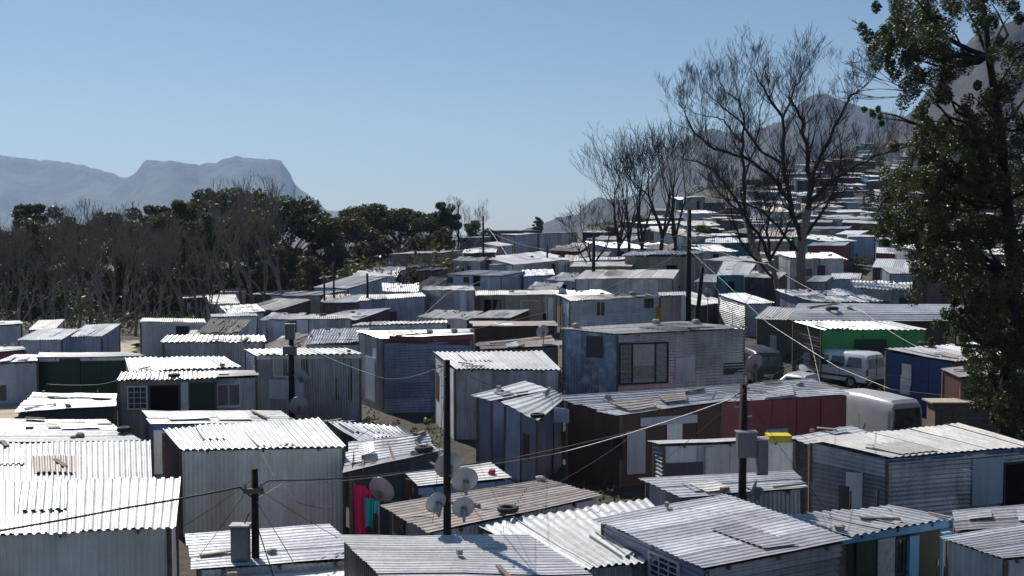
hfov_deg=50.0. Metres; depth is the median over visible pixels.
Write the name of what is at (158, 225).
evergreen tree
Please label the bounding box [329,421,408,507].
shack
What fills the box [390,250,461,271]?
shack
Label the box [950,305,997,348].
shack
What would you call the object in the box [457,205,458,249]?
utility pole
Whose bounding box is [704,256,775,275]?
hillside shack
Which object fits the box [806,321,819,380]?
overhead cable
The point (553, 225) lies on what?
mountain
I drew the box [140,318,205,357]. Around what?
shack
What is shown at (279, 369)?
window
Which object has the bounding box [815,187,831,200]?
hillside shack
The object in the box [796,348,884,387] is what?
parked minibus
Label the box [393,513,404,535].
door
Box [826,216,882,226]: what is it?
hillside shack
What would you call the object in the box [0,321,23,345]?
shack
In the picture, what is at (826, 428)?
plank
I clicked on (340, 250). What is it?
evergreen tree
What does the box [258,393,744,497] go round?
overhead cable
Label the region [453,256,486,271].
hillside shack
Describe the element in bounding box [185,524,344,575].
shack
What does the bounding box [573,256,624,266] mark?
hillside shack
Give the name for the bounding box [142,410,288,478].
shack
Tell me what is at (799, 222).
hillside shack
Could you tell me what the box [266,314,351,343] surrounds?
shack
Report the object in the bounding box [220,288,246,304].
shack
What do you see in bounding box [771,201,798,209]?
hillside shack
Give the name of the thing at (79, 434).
stone
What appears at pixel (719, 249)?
hillside shack
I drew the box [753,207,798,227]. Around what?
hillside shack
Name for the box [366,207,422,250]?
umbrella pine
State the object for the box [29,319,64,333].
shack
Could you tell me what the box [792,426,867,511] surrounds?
shack
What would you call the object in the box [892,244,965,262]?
hillside shack
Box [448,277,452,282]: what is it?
window
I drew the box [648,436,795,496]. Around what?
shack
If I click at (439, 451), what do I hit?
overhead cable
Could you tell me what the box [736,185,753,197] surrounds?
hillside shack
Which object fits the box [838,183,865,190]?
hillside shack
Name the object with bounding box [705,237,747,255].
hillside shack
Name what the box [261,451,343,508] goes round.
overhead cable
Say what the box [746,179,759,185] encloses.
hillside shack
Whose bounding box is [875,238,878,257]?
hillside shack
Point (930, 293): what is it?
hillside shack
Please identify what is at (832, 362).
overhead cable
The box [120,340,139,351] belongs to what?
path
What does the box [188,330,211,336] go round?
hillside shack
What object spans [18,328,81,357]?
shack
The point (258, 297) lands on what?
shack
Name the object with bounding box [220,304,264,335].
hillside shack
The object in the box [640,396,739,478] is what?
overhead cable
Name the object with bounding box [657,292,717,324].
shack
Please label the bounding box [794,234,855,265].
hillside shack
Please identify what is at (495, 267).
shack
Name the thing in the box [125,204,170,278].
evergreen tree
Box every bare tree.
[0,215,47,320]
[0,221,42,320]
[0,223,35,320]
[22,240,77,319]
[35,217,70,319]
[38,200,79,319]
[38,207,128,323]
[46,205,136,328]
[67,198,114,323]
[84,207,125,322]
[106,200,147,315]
[107,214,182,335]
[112,213,183,317]
[115,217,153,317]
[140,211,188,318]
[142,225,181,317]
[166,228,201,316]
[185,201,232,294]
[185,231,251,313]
[203,176,262,303]
[212,190,256,304]
[217,189,294,301]
[236,170,286,292]
[445,195,465,249]
[454,199,488,236]
[553,181,632,266]
[569,124,687,261]
[581,103,719,250]
[592,145,653,251]
[611,124,672,249]
[642,117,701,250]
[654,21,919,288]
[658,39,802,278]
[679,128,876,306]
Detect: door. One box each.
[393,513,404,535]
[405,478,415,498]
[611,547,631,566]
[818,265,824,275]
[899,297,909,303]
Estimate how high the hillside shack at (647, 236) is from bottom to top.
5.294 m
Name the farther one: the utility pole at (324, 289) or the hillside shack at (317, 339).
the utility pole at (324, 289)
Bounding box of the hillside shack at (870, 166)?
[852,160,874,168]
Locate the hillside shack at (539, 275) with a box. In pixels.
[521,269,554,290]
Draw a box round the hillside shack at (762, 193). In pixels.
[746,189,780,201]
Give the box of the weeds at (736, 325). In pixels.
[204,272,1020,372]
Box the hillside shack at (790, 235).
[755,230,796,238]
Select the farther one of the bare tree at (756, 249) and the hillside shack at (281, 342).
the bare tree at (756, 249)
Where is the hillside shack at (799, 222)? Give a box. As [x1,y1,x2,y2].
[787,219,820,227]
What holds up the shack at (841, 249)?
on the ground
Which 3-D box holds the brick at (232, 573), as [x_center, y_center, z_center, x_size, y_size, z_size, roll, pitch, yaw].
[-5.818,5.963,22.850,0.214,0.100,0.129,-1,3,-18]
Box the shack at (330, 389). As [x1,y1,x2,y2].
[245,348,361,422]
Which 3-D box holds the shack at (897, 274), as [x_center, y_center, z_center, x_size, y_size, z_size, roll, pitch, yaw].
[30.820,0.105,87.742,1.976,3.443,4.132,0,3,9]
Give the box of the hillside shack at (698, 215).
[675,210,717,220]
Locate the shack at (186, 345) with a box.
[161,334,265,370]
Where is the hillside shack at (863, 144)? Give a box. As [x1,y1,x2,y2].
[860,143,874,149]
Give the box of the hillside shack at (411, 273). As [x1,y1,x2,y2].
[406,264,438,283]
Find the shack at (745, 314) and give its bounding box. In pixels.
[718,292,773,336]
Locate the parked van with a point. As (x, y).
(870, 410)
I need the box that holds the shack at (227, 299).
[206,294,239,322]
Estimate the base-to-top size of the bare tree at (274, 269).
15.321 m
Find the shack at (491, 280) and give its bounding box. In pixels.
[446,270,525,295]
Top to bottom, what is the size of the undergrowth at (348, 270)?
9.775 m
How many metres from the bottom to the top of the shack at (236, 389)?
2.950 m
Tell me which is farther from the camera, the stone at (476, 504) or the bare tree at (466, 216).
the bare tree at (466, 216)
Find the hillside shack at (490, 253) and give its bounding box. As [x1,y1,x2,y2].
[462,248,496,257]
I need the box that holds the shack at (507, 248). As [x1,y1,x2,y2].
[481,241,512,254]
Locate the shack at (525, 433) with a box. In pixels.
[501,389,562,481]
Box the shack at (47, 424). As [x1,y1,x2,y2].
[0,419,116,430]
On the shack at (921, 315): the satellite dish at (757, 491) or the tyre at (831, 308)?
the tyre at (831, 308)
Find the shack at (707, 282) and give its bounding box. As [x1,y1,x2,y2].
[694,274,726,297]
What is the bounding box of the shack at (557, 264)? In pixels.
[491,253,569,280]
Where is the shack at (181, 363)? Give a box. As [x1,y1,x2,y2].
[125,356,239,371]
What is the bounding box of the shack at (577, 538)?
[475,498,699,575]
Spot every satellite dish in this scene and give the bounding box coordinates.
[289,397,307,414]
[293,369,307,382]
[369,477,393,534]
[426,492,445,516]
[434,452,460,478]
[448,497,473,521]
[449,468,477,495]
[536,325,548,346]
[558,288,566,296]
[703,288,712,323]
[745,354,761,382]
[746,479,762,499]
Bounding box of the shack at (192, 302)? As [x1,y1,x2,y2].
[182,294,208,316]
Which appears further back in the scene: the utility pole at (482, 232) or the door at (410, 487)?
the utility pole at (482, 232)
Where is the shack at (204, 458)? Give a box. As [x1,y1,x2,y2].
[162,417,345,536]
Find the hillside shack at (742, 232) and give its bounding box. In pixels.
[722,227,777,247]
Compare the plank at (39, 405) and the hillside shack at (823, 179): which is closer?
the plank at (39, 405)
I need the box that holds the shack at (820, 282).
[806,275,832,301]
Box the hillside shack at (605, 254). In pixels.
[579,251,610,257]
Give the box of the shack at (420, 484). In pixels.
[405,462,510,499]
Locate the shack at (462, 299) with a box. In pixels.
[422,285,474,312]
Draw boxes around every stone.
[75,432,84,436]
[266,548,276,553]
[410,450,418,455]
[474,502,480,507]
[488,469,495,473]
[535,475,545,481]
[572,323,579,327]
[652,319,659,323]
[692,319,699,323]
[834,524,844,529]
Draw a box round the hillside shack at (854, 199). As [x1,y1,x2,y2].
[837,197,869,202]
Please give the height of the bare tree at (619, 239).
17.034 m
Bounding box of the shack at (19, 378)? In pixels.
[0,354,38,403]
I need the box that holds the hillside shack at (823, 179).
[819,177,846,190]
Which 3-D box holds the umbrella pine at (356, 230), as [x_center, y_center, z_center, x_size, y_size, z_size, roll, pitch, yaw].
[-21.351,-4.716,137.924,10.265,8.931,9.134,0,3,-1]
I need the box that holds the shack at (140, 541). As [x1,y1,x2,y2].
[0,477,180,575]
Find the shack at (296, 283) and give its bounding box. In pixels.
[290,275,338,288]
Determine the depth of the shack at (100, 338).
70.94 m
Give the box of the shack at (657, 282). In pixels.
[574,269,678,296]
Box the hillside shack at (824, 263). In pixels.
[777,252,846,291]
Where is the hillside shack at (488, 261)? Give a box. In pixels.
[486,257,496,269]
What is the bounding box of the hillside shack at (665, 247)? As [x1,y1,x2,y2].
[644,243,673,255]
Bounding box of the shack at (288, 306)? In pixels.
[257,298,309,316]
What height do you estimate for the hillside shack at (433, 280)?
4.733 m
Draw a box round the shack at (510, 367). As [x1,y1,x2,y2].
[433,350,559,439]
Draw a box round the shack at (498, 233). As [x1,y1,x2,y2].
[491,230,539,241]
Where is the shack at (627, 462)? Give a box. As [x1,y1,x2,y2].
[554,384,739,486]
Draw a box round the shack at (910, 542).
[782,505,952,575]
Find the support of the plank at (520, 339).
on the shack at (549, 349)
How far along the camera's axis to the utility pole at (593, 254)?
91.86 m
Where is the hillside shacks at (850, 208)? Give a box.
[649,124,1023,256]
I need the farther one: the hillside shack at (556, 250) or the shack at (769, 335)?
the hillside shack at (556, 250)
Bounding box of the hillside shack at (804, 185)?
[797,179,816,190]
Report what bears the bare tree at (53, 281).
on the ground
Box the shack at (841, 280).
[830,273,861,291]
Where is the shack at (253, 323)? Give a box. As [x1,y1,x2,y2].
[209,313,257,335]
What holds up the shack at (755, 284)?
on the ground
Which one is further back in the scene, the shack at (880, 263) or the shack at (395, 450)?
the shack at (880, 263)
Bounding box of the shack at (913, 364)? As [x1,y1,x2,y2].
[884,342,1000,414]
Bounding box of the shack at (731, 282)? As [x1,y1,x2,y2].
[716,260,755,297]
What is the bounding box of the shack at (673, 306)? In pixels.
[658,291,685,321]
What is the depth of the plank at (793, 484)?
29.08 m
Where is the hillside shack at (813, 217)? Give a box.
[797,214,829,219]
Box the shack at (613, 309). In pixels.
[560,292,661,348]
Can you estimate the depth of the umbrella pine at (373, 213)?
147.66 m
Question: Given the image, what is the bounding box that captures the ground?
[0,132,1023,575]
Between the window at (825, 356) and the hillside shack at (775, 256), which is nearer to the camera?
the window at (825, 356)
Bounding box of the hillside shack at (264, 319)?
[260,312,305,343]
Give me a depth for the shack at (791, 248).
129.56 m
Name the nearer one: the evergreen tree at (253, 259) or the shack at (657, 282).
the shack at (657, 282)
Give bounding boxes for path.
[0,403,26,418]
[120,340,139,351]
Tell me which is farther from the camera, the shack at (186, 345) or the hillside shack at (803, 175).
the hillside shack at (803, 175)
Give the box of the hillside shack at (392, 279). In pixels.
[353,270,399,283]
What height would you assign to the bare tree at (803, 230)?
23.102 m
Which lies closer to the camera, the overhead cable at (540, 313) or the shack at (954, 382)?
the shack at (954, 382)
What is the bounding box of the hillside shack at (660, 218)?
[645,217,682,223]
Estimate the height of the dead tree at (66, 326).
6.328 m
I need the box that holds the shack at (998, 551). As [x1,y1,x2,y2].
[940,523,1023,575]
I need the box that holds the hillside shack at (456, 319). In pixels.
[418,309,482,328]
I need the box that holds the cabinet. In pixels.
[922,398,971,426]
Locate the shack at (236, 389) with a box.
[214,370,258,410]
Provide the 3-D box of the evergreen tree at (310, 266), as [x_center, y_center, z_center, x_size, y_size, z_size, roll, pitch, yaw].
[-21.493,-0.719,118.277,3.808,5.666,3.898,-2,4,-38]
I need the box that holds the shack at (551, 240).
[538,232,576,252]
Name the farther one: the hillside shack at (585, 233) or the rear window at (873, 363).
the hillside shack at (585, 233)
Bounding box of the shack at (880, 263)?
[872,258,929,280]
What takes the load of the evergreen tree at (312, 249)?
on the ground
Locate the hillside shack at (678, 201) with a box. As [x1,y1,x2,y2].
[675,197,682,209]
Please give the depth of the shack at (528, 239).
143.44 m
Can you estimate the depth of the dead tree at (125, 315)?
87.59 m
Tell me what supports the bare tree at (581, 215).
on the ground
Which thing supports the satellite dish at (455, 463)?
attached to the utility pole at (446, 455)
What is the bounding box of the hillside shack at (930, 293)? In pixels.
[907,273,1001,329]
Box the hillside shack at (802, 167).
[795,164,813,172]
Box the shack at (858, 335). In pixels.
[792,320,926,380]
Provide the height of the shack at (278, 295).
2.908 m
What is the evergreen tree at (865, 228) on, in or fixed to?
on the ground
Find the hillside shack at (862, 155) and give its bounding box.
[858,154,873,158]
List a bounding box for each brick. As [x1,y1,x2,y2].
[25,426,33,429]
[227,571,237,575]
[456,548,462,554]
[720,486,729,491]
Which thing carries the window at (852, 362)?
in the parked minibus
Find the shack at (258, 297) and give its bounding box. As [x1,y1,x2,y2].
[248,290,292,303]
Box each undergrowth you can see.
[0,235,462,318]
[0,303,205,332]
[586,177,1022,287]
[684,115,1023,196]
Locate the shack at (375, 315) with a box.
[328,308,389,326]
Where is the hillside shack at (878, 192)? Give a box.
[874,189,904,204]
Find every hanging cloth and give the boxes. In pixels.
[354,485,366,534]
[364,497,373,528]
[366,489,370,497]
[374,500,378,514]
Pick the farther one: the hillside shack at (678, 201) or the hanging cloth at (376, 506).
the hillside shack at (678, 201)
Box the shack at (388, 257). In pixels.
[369,254,393,265]
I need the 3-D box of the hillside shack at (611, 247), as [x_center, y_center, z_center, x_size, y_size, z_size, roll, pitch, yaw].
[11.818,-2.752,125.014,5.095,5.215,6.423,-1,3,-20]
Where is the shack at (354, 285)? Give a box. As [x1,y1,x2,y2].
[314,275,386,294]
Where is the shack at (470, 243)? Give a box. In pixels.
[460,236,490,249]
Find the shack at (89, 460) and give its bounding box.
[0,440,151,482]
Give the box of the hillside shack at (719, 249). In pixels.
[691,245,736,272]
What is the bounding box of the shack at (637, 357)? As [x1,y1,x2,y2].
[561,321,745,414]
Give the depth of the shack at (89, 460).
30.50 m
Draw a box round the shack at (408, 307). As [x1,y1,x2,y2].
[358,292,425,321]
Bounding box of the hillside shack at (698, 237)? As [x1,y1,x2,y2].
[651,230,715,254]
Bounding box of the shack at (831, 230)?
[812,226,851,236]
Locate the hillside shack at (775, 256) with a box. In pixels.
[760,251,811,271]
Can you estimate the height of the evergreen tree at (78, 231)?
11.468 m
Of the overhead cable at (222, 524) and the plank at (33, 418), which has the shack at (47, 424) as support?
the plank at (33, 418)
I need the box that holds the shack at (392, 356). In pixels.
[358,329,473,412]
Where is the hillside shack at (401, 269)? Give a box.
[364,266,405,283]
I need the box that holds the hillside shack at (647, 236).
[605,228,650,242]
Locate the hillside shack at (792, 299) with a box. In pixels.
[775,288,882,320]
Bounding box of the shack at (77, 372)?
[36,352,144,403]
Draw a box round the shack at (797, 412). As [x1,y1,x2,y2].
[719,378,848,444]
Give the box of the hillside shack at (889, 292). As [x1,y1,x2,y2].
[851,280,911,303]
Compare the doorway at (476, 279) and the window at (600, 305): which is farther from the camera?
the doorway at (476, 279)
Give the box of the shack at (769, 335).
[755,306,796,358]
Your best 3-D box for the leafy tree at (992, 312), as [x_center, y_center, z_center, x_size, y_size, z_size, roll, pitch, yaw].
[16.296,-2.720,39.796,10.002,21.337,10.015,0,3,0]
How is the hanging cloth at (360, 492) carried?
hanging from the clothes line
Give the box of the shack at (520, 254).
[496,251,558,257]
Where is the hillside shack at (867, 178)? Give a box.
[861,175,882,184]
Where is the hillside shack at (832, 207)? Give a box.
[801,203,843,214]
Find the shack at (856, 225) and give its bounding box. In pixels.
[842,220,878,236]
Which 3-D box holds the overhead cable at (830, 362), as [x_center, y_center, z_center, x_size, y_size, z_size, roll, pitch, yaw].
[13.390,1.114,55.670,4.028,5.618,32.878,-1,3,-13]
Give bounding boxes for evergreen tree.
[0,219,67,313]
[0,230,23,310]
[10,203,71,283]
[53,216,95,290]
[70,231,107,292]
[84,212,142,312]
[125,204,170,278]
[128,211,195,312]
[166,200,204,279]
[173,211,245,297]
[214,208,278,300]
[250,247,289,292]
[270,242,303,289]
[294,256,325,291]
[303,242,331,274]
[324,243,350,278]
[349,241,373,269]
[370,234,398,266]
[405,234,425,251]
[430,201,462,249]
[431,226,454,250]
[459,220,481,249]
[484,228,490,235]
[532,217,543,232]
[603,227,619,235]
[631,215,649,223]
[694,225,711,233]
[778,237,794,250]
[859,225,877,235]
[876,155,886,166]
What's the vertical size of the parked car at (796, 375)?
1.773 m
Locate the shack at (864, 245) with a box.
[846,234,874,263]
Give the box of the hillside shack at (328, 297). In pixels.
[321,294,361,312]
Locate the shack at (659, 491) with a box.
[639,470,807,514]
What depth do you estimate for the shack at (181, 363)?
51.63 m
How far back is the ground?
50.52 m
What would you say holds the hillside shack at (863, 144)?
on the ground
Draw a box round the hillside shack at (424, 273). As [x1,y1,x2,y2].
[417,267,446,282]
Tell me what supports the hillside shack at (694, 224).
on the ground
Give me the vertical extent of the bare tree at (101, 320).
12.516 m
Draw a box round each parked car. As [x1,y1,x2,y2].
[744,345,783,383]
[769,371,854,398]
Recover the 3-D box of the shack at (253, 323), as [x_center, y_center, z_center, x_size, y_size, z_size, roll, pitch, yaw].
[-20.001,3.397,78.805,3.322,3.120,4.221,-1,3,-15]
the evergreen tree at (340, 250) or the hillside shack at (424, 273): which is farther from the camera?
the evergreen tree at (340, 250)
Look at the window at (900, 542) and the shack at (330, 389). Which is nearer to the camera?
the window at (900, 542)
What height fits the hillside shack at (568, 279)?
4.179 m
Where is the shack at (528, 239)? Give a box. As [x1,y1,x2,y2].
[499,232,537,253]
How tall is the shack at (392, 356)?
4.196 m
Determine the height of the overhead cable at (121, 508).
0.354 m
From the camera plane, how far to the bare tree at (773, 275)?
85.83 m
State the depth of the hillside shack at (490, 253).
122.21 m
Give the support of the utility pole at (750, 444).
on the ground
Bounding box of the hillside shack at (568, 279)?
[547,272,589,289]
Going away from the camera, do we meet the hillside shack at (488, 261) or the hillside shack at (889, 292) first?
the hillside shack at (889, 292)
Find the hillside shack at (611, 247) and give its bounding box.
[585,241,647,257]
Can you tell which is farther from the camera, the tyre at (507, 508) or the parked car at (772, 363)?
the parked car at (772, 363)
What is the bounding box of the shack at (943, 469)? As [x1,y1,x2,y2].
[808,423,1023,534]
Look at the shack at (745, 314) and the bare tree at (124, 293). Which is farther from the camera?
the bare tree at (124, 293)
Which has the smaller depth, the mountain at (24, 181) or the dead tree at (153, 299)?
the dead tree at (153, 299)
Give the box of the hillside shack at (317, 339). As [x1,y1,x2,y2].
[303,327,368,353]
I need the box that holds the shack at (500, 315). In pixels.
[471,309,529,334]
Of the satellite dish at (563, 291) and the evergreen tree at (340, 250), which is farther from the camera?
the evergreen tree at (340, 250)
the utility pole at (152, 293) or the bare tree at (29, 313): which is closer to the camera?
the utility pole at (152, 293)
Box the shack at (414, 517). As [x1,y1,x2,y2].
[381,479,602,535]
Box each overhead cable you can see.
[0,486,250,531]
[180,482,248,527]
[196,485,250,559]
[255,520,273,575]
[256,501,297,569]
[258,389,744,487]
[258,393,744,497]
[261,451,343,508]
[264,493,337,537]
[293,341,439,378]
[346,372,439,444]
[349,251,684,339]
[375,228,482,277]
[416,282,477,321]
[433,411,442,517]
[451,367,537,397]
[476,424,647,487]
[485,229,686,249]
[564,391,738,402]
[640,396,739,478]
[689,238,743,327]
[689,250,1020,413]
[692,241,975,358]
[692,245,777,266]
[744,352,938,385]
[747,389,849,397]
[748,401,830,515]
[749,397,806,438]
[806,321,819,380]
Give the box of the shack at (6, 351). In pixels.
[0,346,26,359]
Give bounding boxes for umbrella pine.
[170,185,288,275]
[224,194,343,250]
[303,215,381,258]
[337,203,406,256]
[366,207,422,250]
[397,211,461,247]
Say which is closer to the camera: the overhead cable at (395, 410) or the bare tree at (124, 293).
the overhead cable at (395, 410)
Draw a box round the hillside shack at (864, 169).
[847,166,865,172]
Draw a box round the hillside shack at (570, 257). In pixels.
[565,255,586,266]
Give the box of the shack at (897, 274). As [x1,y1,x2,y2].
[881,267,913,282]
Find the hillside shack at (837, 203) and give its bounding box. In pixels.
[813,201,846,209]
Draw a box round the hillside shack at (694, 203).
[683,196,704,209]
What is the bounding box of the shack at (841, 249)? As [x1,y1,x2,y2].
[807,242,849,272]
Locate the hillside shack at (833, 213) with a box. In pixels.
[829,211,870,215]
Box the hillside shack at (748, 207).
[735,200,764,213]
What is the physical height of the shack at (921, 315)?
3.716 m
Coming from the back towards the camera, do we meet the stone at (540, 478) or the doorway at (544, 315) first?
the doorway at (544, 315)
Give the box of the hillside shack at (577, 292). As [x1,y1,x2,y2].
[551,289,610,326]
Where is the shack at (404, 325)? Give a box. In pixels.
[352,320,447,344]
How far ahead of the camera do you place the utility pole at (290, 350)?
50.08 m
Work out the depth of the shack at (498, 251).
131.42 m
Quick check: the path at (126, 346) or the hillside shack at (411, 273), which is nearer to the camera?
the path at (126, 346)
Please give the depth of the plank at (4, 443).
32.02 m
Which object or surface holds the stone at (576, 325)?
on the shack at (637, 357)
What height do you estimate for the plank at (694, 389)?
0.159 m
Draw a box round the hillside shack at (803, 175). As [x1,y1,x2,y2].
[788,172,807,178]
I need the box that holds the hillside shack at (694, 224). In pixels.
[675,221,719,231]
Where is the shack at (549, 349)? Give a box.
[475,335,561,365]
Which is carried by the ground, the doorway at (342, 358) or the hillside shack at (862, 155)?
the hillside shack at (862, 155)
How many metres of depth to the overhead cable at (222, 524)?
23.38 m
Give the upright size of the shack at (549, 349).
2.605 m
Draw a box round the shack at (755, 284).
[744,271,786,306]
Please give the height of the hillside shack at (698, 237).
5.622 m
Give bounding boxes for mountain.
[0,155,125,233]
[99,156,423,238]
[524,94,903,232]
[872,20,1023,146]
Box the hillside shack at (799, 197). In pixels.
[796,193,815,209]
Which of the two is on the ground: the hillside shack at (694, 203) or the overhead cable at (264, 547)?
the hillside shack at (694, 203)
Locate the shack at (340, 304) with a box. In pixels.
[323,294,382,314]
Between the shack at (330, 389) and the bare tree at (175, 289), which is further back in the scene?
the bare tree at (175, 289)
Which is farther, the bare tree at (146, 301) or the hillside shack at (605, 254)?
the hillside shack at (605, 254)
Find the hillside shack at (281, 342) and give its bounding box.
[265,332,322,348]
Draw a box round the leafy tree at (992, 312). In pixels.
[812,0,1023,440]
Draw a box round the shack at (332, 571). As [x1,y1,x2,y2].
[221,566,343,575]
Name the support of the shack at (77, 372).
on the ground
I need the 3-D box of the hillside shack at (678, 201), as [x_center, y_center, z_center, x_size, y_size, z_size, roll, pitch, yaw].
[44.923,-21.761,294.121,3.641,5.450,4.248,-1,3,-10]
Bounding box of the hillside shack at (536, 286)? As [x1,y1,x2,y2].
[527,281,563,290]
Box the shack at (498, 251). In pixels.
[462,245,514,255]
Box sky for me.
[0,0,1023,234]
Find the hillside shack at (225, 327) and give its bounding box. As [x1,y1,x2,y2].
[197,318,249,335]
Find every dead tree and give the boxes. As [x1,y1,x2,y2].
[0,260,65,324]
[31,270,100,328]
[64,257,153,323]
[125,279,185,318]
[176,266,224,318]
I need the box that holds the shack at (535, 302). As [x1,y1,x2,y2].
[475,290,556,335]
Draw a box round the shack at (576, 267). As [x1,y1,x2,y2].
[569,261,632,274]
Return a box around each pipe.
[849,491,851,509]
[876,489,878,506]
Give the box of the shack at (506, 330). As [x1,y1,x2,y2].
[469,321,557,351]
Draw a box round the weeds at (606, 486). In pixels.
[326,364,883,501]
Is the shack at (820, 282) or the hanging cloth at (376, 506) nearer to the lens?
the hanging cloth at (376, 506)
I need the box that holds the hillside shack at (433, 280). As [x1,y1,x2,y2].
[417,276,446,292]
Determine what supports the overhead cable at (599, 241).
attached to the utility pole at (482, 232)
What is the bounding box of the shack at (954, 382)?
[941,364,1023,432]
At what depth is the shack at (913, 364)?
50.28 m
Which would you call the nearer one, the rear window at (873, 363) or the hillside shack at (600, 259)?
the rear window at (873, 363)
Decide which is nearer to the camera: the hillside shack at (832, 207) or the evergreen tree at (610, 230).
the evergreen tree at (610, 230)
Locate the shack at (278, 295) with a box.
[270,291,305,299]
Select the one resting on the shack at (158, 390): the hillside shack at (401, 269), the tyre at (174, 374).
the tyre at (174, 374)
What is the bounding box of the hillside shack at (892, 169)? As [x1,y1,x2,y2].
[882,167,897,177]
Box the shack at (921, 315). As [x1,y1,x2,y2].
[788,303,951,360]
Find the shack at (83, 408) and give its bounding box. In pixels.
[15,392,117,429]
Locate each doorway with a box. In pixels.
[149,385,179,410]
[335,358,351,400]
[473,276,479,286]
[484,300,490,312]
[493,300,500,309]
[521,300,546,320]
[728,281,734,289]
[1002,461,1023,505]
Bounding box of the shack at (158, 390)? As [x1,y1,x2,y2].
[117,370,216,440]
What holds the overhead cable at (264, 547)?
attached to the utility pole at (243, 541)
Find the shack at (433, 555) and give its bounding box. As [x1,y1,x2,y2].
[338,534,591,575]
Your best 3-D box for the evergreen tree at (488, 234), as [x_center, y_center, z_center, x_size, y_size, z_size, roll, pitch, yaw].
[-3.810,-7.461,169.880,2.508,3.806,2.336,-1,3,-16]
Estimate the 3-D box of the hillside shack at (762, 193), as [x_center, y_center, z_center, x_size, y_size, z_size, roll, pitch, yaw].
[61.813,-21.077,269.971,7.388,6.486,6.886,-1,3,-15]
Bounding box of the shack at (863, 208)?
[858,207,882,211]
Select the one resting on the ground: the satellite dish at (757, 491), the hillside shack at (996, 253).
the hillside shack at (996, 253)
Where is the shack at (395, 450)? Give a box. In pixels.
[343,432,442,534]
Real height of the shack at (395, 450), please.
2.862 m
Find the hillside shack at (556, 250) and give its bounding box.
[550,245,585,257]
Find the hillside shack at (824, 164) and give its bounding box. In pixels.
[819,160,830,168]
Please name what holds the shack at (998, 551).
on the ground
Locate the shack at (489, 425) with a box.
[472,381,546,466]
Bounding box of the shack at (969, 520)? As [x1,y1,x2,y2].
[952,504,1023,533]
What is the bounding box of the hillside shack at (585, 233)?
[583,230,605,242]
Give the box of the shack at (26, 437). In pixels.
[0,430,140,443]
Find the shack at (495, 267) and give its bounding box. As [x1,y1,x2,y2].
[489,262,532,270]
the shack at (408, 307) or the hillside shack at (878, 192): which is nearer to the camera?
the shack at (408, 307)
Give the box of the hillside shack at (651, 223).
[624,220,675,228]
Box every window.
[127,386,147,409]
[176,326,188,334]
[216,383,242,407]
[273,356,310,377]
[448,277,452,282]
[463,277,468,282]
[596,301,605,316]
[600,435,623,459]
[618,342,668,384]
[644,299,653,307]
[648,549,679,575]
[666,265,676,269]
[750,284,762,290]
[806,268,812,276]
[819,354,827,363]
[830,355,843,365]
[846,357,860,367]
[869,358,884,368]
[879,300,890,303]
[895,536,907,575]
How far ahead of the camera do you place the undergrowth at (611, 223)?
163.70 m
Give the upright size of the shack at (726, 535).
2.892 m
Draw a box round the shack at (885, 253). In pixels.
[876,247,894,267]
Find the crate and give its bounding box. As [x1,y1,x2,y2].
[765,432,791,442]
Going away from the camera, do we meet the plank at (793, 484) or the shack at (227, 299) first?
the plank at (793, 484)
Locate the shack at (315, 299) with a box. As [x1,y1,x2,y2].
[282,290,347,314]
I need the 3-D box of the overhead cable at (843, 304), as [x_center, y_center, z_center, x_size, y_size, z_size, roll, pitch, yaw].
[16.988,0.174,56.499,3.939,5.084,32.764,-1,3,-12]
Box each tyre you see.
[117,426,130,432]
[168,373,180,376]
[414,445,432,452]
[497,504,518,513]
[530,412,544,417]
[825,306,838,309]
[917,341,930,345]
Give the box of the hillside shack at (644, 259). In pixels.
[622,249,703,292]
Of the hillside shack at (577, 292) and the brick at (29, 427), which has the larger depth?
the hillside shack at (577, 292)
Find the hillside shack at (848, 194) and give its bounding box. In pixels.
[843,190,868,197]
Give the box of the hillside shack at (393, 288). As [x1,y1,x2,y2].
[382,283,418,294]
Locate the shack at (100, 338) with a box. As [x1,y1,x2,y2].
[67,324,120,351]
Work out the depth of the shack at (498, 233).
147.76 m
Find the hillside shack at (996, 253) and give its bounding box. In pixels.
[984,248,1005,263]
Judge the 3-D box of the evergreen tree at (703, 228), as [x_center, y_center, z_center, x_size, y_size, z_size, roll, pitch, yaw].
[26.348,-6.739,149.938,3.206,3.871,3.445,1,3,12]
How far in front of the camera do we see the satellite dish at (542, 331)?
57.07 m
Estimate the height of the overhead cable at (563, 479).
1.792 m
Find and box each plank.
[0,440,8,446]
[24,403,55,408]
[24,417,45,418]
[32,396,53,397]
[52,396,112,398]
[53,458,67,466]
[200,549,230,555]
[250,410,269,418]
[352,460,376,463]
[412,430,425,435]
[489,336,552,342]
[495,564,511,575]
[685,388,704,391]
[773,482,805,487]
[808,303,839,306]
[817,427,836,429]
[859,516,900,519]
[928,512,950,517]
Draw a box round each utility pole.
[151,264,153,317]
[229,468,263,566]
[282,321,296,419]
[323,277,324,301]
[333,262,334,297]
[365,274,368,300]
[437,360,450,534]
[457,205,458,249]
[478,216,487,256]
[592,237,595,278]
[681,210,697,321]
[695,264,704,318]
[734,384,769,500]
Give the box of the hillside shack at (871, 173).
[851,171,878,174]
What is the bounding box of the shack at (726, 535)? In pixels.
[592,494,851,575]
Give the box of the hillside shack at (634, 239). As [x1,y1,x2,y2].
[587,235,639,244]
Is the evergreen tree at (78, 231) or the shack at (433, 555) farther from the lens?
the evergreen tree at (78, 231)
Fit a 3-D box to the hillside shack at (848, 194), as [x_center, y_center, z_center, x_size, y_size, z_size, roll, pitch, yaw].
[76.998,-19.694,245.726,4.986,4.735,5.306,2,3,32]

